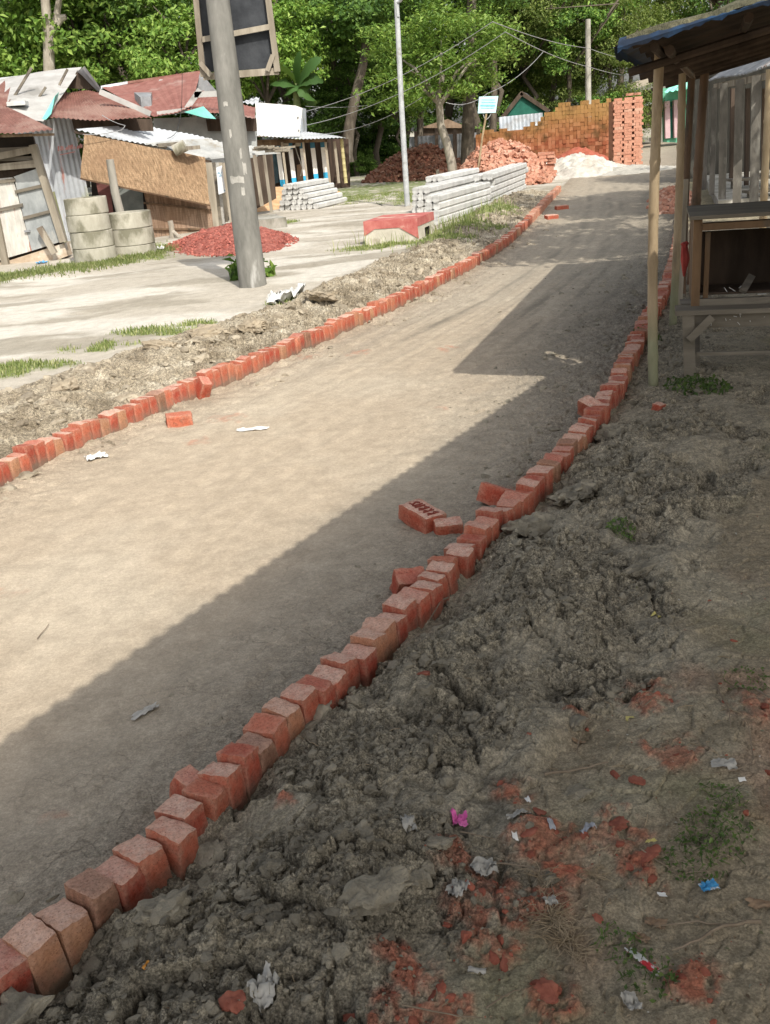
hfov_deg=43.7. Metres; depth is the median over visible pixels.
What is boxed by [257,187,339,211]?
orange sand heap
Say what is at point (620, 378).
kerb brick
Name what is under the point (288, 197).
concrete post
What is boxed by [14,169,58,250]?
door
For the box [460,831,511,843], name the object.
twig
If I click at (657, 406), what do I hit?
loose brick
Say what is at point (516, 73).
tree
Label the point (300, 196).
concrete post
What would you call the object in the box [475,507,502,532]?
kerb brick
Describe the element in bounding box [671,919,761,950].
twig
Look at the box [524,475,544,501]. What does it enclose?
kerb brick
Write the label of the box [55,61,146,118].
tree
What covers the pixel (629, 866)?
brick shard
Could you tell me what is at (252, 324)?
clay clod
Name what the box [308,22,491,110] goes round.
overhead wire
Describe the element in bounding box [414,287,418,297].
kerb brick
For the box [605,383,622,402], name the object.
kerb brick
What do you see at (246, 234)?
utility pole
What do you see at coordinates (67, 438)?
kerb brick
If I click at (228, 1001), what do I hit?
brick shard
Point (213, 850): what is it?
clay clod
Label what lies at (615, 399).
kerb brick
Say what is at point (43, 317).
ground
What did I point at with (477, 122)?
tree
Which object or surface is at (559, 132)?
brick wall stack
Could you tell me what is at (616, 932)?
weed patch
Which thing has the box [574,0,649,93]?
tree
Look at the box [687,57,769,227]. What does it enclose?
pillared shed
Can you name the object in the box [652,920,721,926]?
twig
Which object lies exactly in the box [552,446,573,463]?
kerb brick
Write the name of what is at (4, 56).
tree
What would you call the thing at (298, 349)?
kerb brick
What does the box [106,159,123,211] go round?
wooden stake
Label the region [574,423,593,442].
kerb brick
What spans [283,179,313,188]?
concrete post
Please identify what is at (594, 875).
dry grass tuft
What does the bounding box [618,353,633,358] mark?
kerb brick
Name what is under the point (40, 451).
kerb brick
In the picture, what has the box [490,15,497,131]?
tree
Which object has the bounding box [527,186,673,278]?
kerb brick run
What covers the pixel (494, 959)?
brick crumb cover
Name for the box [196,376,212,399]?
loose brick
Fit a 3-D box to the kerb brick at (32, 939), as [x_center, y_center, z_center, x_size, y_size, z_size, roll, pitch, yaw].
[-0.723,0.989,2.042,0.101,0.259,0.081,10,29,36]
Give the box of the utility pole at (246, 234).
[206,0,266,287]
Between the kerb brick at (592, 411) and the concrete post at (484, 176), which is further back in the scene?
the concrete post at (484, 176)
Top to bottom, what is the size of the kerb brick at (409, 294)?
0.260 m
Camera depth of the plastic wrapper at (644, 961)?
1.91 m
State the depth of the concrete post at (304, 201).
22.33 m
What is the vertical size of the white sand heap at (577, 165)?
0.652 m
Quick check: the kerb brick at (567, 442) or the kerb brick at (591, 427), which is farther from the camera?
the kerb brick at (591, 427)
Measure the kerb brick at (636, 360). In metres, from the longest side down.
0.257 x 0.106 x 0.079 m
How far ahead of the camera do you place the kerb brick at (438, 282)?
10.25 m
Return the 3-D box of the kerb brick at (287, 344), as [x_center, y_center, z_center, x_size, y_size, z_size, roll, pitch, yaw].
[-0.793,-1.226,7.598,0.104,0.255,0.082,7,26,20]
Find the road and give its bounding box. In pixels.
[0,142,676,992]
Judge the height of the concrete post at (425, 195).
0.117 m
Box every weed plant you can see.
[223,254,237,280]
[263,258,276,276]
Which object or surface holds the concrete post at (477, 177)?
on the concrete post
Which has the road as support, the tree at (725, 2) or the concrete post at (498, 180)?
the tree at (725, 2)
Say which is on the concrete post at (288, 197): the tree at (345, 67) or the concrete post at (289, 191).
the concrete post at (289, 191)
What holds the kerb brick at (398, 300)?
on the road
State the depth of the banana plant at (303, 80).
32.02 m
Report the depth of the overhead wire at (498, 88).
27.41 m
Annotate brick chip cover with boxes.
[166,224,298,256]
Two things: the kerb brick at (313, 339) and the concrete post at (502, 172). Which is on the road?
the kerb brick at (313, 339)
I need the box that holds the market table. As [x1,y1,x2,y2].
[675,296,769,376]
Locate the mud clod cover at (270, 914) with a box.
[30,290,769,1023]
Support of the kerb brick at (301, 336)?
on the road
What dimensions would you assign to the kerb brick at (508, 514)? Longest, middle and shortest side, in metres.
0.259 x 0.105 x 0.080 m
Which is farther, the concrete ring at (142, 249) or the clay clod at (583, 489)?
the concrete ring at (142, 249)
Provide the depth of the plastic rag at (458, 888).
2.08 m
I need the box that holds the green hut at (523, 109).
[499,91,550,130]
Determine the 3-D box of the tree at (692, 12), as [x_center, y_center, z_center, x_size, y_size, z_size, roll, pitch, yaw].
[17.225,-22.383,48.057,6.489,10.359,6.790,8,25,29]
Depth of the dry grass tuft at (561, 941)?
1.98 m
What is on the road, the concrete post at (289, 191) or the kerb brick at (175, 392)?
the kerb brick at (175, 392)
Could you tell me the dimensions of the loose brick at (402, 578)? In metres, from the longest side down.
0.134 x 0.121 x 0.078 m
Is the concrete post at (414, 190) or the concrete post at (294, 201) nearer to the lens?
the concrete post at (414, 190)
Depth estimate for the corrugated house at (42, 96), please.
18.72 m
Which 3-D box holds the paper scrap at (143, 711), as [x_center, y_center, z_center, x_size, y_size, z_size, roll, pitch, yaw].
[-0.739,0.611,2.953,0.106,0.015,0.035,-23,27,-37]
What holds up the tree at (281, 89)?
on the ground at (43, 317)
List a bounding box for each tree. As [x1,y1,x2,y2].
[0,0,72,121]
[0,0,89,77]
[0,0,180,136]
[7,0,68,70]
[51,0,196,145]
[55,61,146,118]
[76,137,90,187]
[98,0,255,116]
[107,3,143,118]
[144,0,312,100]
[174,28,317,115]
[193,0,337,138]
[257,24,356,110]
[272,2,291,102]
[277,0,366,138]
[281,0,383,138]
[303,0,430,165]
[312,0,444,161]
[315,52,397,175]
[348,0,531,171]
[351,124,356,174]
[352,26,486,125]
[363,63,437,147]
[405,0,533,164]
[405,7,420,147]
[417,57,422,135]
[423,32,537,108]
[436,0,505,134]
[436,28,456,119]
[443,0,553,88]
[444,25,578,106]
[448,0,538,131]
[477,0,600,99]
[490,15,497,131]
[498,0,626,111]
[503,36,625,105]
[520,0,635,104]
[533,11,639,95]
[561,0,679,91]
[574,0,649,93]
[594,0,710,90]
[617,37,623,96]
[624,0,733,72]
[665,0,734,21]
[711,0,723,7]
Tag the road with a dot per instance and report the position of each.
(190, 568)
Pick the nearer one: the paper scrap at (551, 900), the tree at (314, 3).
the paper scrap at (551, 900)
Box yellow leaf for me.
[645,838,656,842]
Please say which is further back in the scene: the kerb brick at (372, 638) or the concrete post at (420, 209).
the concrete post at (420, 209)
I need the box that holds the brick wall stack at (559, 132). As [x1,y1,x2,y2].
[475,98,610,161]
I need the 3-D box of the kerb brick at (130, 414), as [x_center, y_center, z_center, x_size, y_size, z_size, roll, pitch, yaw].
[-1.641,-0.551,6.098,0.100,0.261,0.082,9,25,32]
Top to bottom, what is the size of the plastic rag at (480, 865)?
0.043 m
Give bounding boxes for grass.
[0,189,523,378]
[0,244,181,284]
[332,192,520,254]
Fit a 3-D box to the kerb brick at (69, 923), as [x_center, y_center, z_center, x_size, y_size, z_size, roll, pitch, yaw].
[-0.682,0.972,2.106,0.102,0.261,0.082,13,29,33]
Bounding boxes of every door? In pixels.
[0,177,31,257]
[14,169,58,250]
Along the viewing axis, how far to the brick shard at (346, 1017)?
1.85 m
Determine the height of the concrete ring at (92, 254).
0.242 m
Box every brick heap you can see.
[361,142,460,182]
[459,138,556,184]
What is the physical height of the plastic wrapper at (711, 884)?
0.014 m
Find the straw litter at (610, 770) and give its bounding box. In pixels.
[292,430,768,1023]
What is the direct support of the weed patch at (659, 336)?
on the mud bank
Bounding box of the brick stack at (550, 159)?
[535,151,556,172]
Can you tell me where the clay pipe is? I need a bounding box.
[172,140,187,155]
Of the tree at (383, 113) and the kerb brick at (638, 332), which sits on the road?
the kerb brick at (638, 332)
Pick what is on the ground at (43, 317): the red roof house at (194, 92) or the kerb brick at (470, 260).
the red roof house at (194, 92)
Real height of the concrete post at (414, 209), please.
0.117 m
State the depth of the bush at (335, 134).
40.24 m
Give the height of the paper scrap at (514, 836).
0.019 m
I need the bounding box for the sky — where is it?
[78,2,721,145]
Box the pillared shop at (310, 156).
[257,108,349,188]
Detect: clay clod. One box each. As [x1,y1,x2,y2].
[0,986,55,1023]
[15,471,41,479]
[46,375,79,391]
[113,392,139,401]
[132,884,190,927]
[140,339,181,349]
[186,324,229,338]
[190,839,225,873]
[235,317,266,333]
[300,701,331,737]
[302,291,339,301]
[323,865,418,916]
[424,836,456,849]
[501,510,560,538]
[545,479,601,505]
[561,783,593,800]
[569,714,588,731]
[594,423,625,442]
[624,560,659,577]
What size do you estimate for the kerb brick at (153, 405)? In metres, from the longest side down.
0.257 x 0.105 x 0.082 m
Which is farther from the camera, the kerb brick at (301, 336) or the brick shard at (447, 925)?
the kerb brick at (301, 336)
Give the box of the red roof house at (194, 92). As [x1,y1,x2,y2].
[101,71,259,162]
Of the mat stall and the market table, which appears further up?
the mat stall
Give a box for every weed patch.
[589,920,641,960]
[605,517,636,542]
[614,948,677,1002]
[633,325,661,343]
[657,835,728,882]
[663,373,732,395]
[674,803,757,864]
[699,781,748,810]
[724,665,769,690]
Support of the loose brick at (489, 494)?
on the road
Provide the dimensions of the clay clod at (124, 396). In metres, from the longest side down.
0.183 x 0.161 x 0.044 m
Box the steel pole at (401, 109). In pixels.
[394,0,409,206]
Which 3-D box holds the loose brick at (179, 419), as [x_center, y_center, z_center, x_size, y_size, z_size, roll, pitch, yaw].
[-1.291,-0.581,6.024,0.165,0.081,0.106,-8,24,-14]
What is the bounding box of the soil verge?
[0,189,550,458]
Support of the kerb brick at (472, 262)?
on the road
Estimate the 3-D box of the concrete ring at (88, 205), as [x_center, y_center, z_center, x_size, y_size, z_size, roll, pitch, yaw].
[-4.625,-4.741,14.859,0.648,0.242,0.648,5,24,24]
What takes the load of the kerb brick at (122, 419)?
on the road
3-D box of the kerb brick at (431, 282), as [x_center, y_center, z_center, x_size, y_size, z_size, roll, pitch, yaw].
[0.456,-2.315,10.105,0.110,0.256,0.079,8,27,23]
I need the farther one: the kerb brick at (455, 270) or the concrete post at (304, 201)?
the concrete post at (304, 201)
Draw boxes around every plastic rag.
[247,960,279,1014]
[400,813,416,832]
[445,877,469,897]
[469,856,498,877]
[506,808,531,818]
[620,990,643,1009]
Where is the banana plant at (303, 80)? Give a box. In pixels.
[271,50,322,138]
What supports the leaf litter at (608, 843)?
on the mud bank
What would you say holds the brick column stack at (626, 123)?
on the road
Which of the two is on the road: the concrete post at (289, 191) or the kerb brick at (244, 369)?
the kerb brick at (244, 369)
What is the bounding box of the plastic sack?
[266,282,305,303]
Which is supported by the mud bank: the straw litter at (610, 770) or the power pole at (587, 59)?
the straw litter at (610, 770)
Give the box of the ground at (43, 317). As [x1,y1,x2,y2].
[0,125,570,389]
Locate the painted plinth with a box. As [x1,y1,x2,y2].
[363,212,434,244]
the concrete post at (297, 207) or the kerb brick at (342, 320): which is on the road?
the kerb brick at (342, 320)
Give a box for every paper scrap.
[84,451,107,460]
[131,701,158,719]
[236,426,268,430]
[468,966,485,974]
[511,831,518,840]
[542,895,558,905]
[657,892,667,896]
[710,757,737,769]
[738,777,745,781]
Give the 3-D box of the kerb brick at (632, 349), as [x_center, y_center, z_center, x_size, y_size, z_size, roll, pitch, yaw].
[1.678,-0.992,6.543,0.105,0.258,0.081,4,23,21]
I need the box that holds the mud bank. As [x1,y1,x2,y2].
[35,179,769,1023]
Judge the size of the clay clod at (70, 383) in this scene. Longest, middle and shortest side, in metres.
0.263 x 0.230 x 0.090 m
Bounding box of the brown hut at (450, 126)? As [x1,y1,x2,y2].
[423,119,461,135]
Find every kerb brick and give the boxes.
[0,457,21,478]
[0,462,12,482]
[0,465,4,486]
[0,938,35,995]
[2,912,72,996]
[6,452,32,471]
[12,444,38,470]
[23,440,47,466]
[34,897,94,973]
[37,438,55,460]
[45,436,65,456]
[52,431,74,450]
[60,427,84,448]
[64,868,123,931]
[68,421,92,442]
[82,419,101,439]
[94,418,110,436]
[94,855,152,911]
[98,410,118,432]
[109,409,127,430]
[112,834,172,892]
[114,406,134,422]
[122,403,143,421]
[130,398,150,417]
[139,396,158,413]
[145,390,166,411]
[145,816,198,880]
[154,794,207,836]
[157,389,173,409]
[163,386,181,403]
[169,383,188,400]
[177,380,196,399]
[182,778,228,821]
[183,378,197,390]
[196,369,215,388]
[197,761,247,810]
[207,368,221,387]
[211,365,229,386]
[216,362,235,382]
[216,742,262,801]
[230,360,248,378]
[234,364,242,380]
[236,355,252,373]
[236,731,278,774]
[242,713,290,756]
[248,352,263,369]
[251,355,259,372]
[257,351,270,367]
[258,348,274,364]
[261,697,304,741]
[264,347,280,362]
[271,345,286,358]
[276,341,291,357]
[280,683,318,724]
[281,338,295,354]
[288,337,301,354]
[289,333,304,348]
[296,674,338,708]
[299,332,311,348]
[301,330,315,347]
[308,328,319,344]
[311,665,348,701]
[313,328,324,342]
[314,326,329,340]
[320,652,360,688]
[324,320,337,337]
[325,325,334,339]
[327,318,341,334]
[337,314,350,331]
[339,318,345,331]
[341,644,377,686]
[343,314,354,329]
[345,312,358,326]
[350,628,387,662]
[351,308,365,322]
[359,313,363,325]
[361,307,373,319]
[362,617,398,660]
[363,309,370,323]
[365,306,376,316]
[366,300,381,315]
[375,612,407,647]
[379,298,390,311]
[379,302,383,316]
[382,594,417,631]
[383,301,387,313]
[385,295,397,308]
[389,298,394,311]
[390,294,400,307]
[393,293,404,306]
[396,292,405,303]
[397,587,430,628]
[401,289,412,301]
[403,286,414,299]
[409,580,443,620]
[411,284,422,296]
[414,281,424,294]
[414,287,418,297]
[417,571,449,605]
[424,279,433,291]
[425,276,434,288]
[425,282,428,293]
[426,560,458,594]
[427,556,459,579]
[432,274,441,284]
[435,276,439,286]
[436,269,446,283]
[436,273,444,283]
[441,268,450,280]
[444,543,476,563]
[445,545,474,578]
[447,266,456,278]
[457,533,486,560]
[458,260,466,272]
[459,265,462,275]
[462,259,471,269]
[463,521,491,547]
[465,258,473,269]
[472,252,480,263]
[474,516,499,540]
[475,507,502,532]
[481,250,487,259]
[495,507,513,523]
[496,498,521,519]
[500,490,528,515]
[501,237,508,246]
[514,490,534,514]
[516,477,539,508]
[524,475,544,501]
[526,467,552,500]
[534,465,554,482]
[537,459,560,482]
[543,453,563,473]
[550,452,570,471]
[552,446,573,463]
[556,438,577,455]
[562,433,582,452]
[567,433,587,449]
[568,425,588,443]
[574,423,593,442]
[577,417,597,440]
[582,414,600,429]
[583,407,603,423]
[591,403,610,422]
[595,395,610,410]
[595,407,608,423]
[596,390,613,408]
[596,399,609,403]
[600,384,619,405]
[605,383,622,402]
[608,380,624,398]
[610,368,627,387]
[610,376,627,392]
[613,362,630,367]
[613,391,617,408]
[614,363,631,381]
[616,359,632,370]
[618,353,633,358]
[619,356,633,371]
[621,350,638,366]
[624,347,638,359]
[625,341,639,346]
[626,344,640,354]
[627,334,641,340]
[630,331,644,344]
[630,336,644,340]
[631,339,643,354]
[634,324,647,328]
[635,320,647,324]
[635,328,647,344]
[638,316,647,319]
[658,285,668,288]
[658,291,667,300]
[659,281,668,284]
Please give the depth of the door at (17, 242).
15.74 m
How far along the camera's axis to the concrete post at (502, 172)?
20.25 m
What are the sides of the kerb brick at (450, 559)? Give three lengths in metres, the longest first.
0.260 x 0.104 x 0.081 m
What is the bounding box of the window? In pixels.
[273,154,278,183]
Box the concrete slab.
[258,214,286,228]
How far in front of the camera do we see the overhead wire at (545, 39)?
29.51 m
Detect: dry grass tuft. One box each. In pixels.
[514,858,561,900]
[516,884,582,942]
[521,911,591,961]
[566,931,594,970]
[578,862,610,883]
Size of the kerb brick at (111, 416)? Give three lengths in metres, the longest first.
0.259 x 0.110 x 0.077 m
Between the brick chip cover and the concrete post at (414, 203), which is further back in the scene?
the concrete post at (414, 203)
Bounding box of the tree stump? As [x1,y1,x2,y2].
[167,220,181,237]
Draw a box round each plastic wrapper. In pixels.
[450,808,467,826]
[546,817,555,829]
[579,822,596,833]
[624,947,658,971]
[698,878,718,891]
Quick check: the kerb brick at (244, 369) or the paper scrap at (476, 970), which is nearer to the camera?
the paper scrap at (476, 970)
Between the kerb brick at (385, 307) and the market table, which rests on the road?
the kerb brick at (385, 307)
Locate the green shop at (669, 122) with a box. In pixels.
[662,82,686,142]
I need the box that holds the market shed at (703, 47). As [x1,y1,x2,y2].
[614,0,769,386]
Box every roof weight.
[156,142,176,146]
[186,145,199,149]
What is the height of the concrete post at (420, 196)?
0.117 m
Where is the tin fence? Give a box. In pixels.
[409,128,476,158]
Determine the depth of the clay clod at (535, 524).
3.87 m
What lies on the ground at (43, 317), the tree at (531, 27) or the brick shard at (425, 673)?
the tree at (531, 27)
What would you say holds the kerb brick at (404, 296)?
on the road
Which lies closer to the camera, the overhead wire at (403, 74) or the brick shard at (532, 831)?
the brick shard at (532, 831)
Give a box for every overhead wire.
[83,115,124,134]
[305,32,504,125]
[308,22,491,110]
[320,97,421,134]
[446,52,542,104]
[492,21,614,56]
[505,32,638,76]
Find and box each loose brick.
[165,411,192,427]
[169,764,205,796]
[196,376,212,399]
[389,566,424,593]
[398,499,446,533]
[433,516,462,534]
[476,482,513,505]
[544,214,558,219]
[554,204,568,209]
[577,395,603,415]
[651,402,665,410]
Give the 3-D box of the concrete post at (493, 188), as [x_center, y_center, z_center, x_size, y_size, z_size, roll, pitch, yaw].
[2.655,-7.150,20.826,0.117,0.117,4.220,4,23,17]
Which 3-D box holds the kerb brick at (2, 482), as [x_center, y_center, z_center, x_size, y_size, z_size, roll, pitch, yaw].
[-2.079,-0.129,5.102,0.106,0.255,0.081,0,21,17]
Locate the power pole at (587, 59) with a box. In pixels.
[585,19,590,103]
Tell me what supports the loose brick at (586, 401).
on the road
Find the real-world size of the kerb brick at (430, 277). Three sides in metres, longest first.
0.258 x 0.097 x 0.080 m
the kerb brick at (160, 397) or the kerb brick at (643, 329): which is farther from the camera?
the kerb brick at (643, 329)
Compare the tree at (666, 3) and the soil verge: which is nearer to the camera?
the soil verge
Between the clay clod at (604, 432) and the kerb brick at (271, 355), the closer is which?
the clay clod at (604, 432)
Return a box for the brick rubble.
[646,185,691,213]
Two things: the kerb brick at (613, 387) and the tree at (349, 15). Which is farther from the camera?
the tree at (349, 15)
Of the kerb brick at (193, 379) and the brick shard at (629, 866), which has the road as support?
the kerb brick at (193, 379)
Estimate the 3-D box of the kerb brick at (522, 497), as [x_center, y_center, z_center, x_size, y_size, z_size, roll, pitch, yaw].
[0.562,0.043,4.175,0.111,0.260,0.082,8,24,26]
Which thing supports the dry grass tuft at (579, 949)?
on the mud bank
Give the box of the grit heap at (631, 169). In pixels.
[599,164,675,175]
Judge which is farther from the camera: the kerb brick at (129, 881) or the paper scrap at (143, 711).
the paper scrap at (143, 711)
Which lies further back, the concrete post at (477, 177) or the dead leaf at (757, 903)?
the concrete post at (477, 177)
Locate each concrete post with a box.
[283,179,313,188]
[284,199,292,204]
[285,194,292,199]
[285,205,290,209]
[287,178,321,188]
[287,189,292,194]
[292,199,297,204]
[293,178,328,188]
[293,184,320,193]
[295,204,301,209]
[298,188,329,198]
[299,183,333,193]
[301,204,306,209]
[302,194,328,203]
[303,188,337,198]
[307,198,336,208]
[308,192,341,203]
[313,197,346,208]
[412,177,461,193]
[412,194,417,200]
[412,200,418,206]
[412,207,417,212]
[417,193,424,199]
[417,200,424,206]
[417,206,424,212]
[418,176,468,193]
[424,176,474,193]
[424,182,474,199]
[425,182,481,202]
[425,202,433,210]
[426,168,467,181]
[432,168,471,181]
[432,182,489,202]
[433,188,490,209]
[433,195,489,217]
[434,201,490,224]
[437,168,478,181]
[473,163,514,180]
[482,162,521,179]
[487,162,526,179]
[489,167,528,185]
[489,179,524,198]
[490,174,525,191]
[490,184,525,201]
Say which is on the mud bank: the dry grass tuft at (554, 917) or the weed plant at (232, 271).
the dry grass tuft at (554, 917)
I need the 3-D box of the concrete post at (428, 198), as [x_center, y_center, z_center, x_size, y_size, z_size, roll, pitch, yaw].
[1.302,-5.800,17.384,0.117,0.117,3.020,6,24,22]
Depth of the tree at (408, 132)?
43.02 m
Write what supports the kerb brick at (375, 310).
on the road
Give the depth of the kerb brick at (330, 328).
8.11 m
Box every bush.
[0,117,94,160]
[83,114,214,142]
[154,94,263,138]
[279,124,354,138]
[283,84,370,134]
[313,113,400,151]
[349,148,377,175]
[350,121,409,173]
[357,110,451,154]
[457,95,510,132]
[487,72,584,119]
[535,86,621,120]
[554,91,645,122]
[595,79,672,141]
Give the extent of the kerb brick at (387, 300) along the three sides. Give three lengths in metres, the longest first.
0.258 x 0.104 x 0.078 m
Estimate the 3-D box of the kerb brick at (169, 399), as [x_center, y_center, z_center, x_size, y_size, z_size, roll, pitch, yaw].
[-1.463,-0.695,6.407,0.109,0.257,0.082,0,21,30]
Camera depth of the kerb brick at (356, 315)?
8.49 m
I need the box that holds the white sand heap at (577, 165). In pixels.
[546,152,627,179]
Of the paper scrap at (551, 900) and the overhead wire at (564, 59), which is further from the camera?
the overhead wire at (564, 59)
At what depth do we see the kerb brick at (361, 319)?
8.56 m
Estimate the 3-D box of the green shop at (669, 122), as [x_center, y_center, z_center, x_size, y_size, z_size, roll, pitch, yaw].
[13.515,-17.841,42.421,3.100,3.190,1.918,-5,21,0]
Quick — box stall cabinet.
[686,201,769,305]
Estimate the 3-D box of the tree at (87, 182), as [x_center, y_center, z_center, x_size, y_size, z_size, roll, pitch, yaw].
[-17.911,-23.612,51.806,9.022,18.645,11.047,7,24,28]
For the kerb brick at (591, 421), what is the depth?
5.04 m
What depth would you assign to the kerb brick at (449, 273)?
10.58 m
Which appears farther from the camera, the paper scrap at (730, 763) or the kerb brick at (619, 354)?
the kerb brick at (619, 354)
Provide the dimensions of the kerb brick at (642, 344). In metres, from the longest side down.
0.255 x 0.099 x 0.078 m
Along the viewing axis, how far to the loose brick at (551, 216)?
16.38 m
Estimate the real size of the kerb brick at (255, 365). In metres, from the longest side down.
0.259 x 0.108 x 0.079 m
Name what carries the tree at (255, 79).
on the ground at (43, 317)
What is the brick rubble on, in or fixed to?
on the mud bank
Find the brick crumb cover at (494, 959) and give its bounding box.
[378,516,769,1023]
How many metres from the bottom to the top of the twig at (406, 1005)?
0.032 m
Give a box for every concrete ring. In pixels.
[63,195,108,215]
[66,212,110,232]
[69,228,114,248]
[72,245,116,263]
[109,210,152,229]
[112,226,154,246]
[116,242,155,255]
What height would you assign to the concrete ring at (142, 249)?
0.171 m
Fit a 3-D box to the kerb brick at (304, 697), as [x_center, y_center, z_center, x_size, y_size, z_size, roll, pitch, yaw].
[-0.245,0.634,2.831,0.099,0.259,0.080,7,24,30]
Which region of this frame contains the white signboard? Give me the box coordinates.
[255,103,301,136]
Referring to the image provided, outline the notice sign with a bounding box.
[478,96,497,167]
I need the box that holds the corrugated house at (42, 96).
[0,66,153,242]
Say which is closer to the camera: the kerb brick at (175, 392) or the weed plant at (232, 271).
the kerb brick at (175, 392)
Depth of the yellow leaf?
2.21 m
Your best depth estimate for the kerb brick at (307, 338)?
7.79 m
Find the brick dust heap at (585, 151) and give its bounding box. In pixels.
[556,147,608,159]
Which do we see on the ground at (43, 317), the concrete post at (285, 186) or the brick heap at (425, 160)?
the brick heap at (425, 160)
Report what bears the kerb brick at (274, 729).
on the road
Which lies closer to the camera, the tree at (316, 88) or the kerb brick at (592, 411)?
the kerb brick at (592, 411)
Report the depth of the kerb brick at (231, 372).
6.92 m
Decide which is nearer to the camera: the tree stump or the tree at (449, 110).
the tree stump
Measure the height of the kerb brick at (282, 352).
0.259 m
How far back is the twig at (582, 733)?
2.64 m
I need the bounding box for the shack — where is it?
[0,106,71,264]
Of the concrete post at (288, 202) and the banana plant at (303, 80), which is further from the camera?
the banana plant at (303, 80)
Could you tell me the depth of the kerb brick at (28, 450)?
5.33 m
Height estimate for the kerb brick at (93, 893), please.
0.257 m
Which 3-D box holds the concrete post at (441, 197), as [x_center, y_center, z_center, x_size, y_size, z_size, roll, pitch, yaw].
[1.411,-5.782,17.315,0.117,0.117,3.020,6,24,22]
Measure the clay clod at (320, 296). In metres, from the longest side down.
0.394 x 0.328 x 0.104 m
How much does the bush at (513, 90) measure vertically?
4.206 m
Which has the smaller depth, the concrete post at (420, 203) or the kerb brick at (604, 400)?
the kerb brick at (604, 400)
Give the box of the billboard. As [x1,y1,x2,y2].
[193,0,279,79]
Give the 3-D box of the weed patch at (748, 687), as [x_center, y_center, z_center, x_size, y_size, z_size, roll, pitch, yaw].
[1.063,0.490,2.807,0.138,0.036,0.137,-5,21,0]
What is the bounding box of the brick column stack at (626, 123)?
[609,92,643,164]
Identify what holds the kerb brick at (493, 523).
on the road
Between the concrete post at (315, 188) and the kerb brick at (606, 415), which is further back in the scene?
the concrete post at (315, 188)
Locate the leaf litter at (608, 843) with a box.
[150,415,769,1023]
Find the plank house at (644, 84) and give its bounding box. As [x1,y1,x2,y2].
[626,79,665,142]
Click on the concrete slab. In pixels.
(272, 221)
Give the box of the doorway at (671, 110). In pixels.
[670,102,672,137]
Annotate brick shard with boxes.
[218,990,245,1014]
[343,1013,354,1021]
[416,671,429,675]
[442,921,452,927]
[500,951,507,971]
[520,826,538,837]
[533,807,546,815]
[533,977,558,1003]
[592,913,602,923]
[608,816,629,831]
[610,770,619,779]
[625,862,633,870]
[628,775,645,785]
[638,844,660,861]
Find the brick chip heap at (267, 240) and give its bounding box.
[172,222,294,255]
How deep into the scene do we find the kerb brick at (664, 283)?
8.79 m
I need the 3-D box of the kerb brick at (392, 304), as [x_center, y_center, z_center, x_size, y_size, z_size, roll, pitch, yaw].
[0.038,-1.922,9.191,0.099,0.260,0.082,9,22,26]
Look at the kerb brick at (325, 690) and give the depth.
2.83 m
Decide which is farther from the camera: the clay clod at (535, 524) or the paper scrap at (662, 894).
the clay clod at (535, 524)
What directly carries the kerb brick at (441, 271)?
on the road
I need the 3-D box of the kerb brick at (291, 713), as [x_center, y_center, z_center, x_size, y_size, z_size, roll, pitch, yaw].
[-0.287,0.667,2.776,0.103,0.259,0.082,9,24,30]
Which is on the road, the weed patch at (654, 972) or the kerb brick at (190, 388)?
the kerb brick at (190, 388)
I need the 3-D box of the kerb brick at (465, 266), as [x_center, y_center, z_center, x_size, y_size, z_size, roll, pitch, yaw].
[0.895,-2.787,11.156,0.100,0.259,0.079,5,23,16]
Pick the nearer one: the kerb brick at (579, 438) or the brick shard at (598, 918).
the brick shard at (598, 918)
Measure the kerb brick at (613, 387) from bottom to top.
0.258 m
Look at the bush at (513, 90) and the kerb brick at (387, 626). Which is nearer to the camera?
the kerb brick at (387, 626)
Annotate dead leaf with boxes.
[633,932,650,942]
[644,917,667,929]
[745,897,769,908]
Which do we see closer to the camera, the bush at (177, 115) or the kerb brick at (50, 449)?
the kerb brick at (50, 449)
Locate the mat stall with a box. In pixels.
[74,126,294,236]
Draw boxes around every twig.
[401,1004,485,1018]
[426,597,448,625]
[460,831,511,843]
[486,989,519,1007]
[496,862,553,894]
[544,761,607,774]
[577,719,588,750]
[645,676,686,704]
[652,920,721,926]
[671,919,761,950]
[711,669,730,727]
[735,685,769,697]
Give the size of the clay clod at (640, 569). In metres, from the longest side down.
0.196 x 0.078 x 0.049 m
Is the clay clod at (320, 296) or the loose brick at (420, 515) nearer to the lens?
the loose brick at (420, 515)
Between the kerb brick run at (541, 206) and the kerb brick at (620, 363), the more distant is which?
the kerb brick run at (541, 206)
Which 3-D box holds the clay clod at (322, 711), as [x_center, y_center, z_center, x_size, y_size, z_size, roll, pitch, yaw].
[-0.231,0.618,2.787,0.145,0.055,0.217,18,45,34]
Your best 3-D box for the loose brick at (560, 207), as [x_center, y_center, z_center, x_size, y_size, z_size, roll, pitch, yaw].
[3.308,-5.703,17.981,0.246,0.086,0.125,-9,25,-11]
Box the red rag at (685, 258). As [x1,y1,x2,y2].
[681,241,689,276]
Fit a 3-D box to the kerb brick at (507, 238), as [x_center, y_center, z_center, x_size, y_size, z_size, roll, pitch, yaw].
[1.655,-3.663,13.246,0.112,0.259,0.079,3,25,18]
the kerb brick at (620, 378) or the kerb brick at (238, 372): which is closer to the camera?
the kerb brick at (620, 378)
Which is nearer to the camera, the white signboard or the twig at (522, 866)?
the twig at (522, 866)

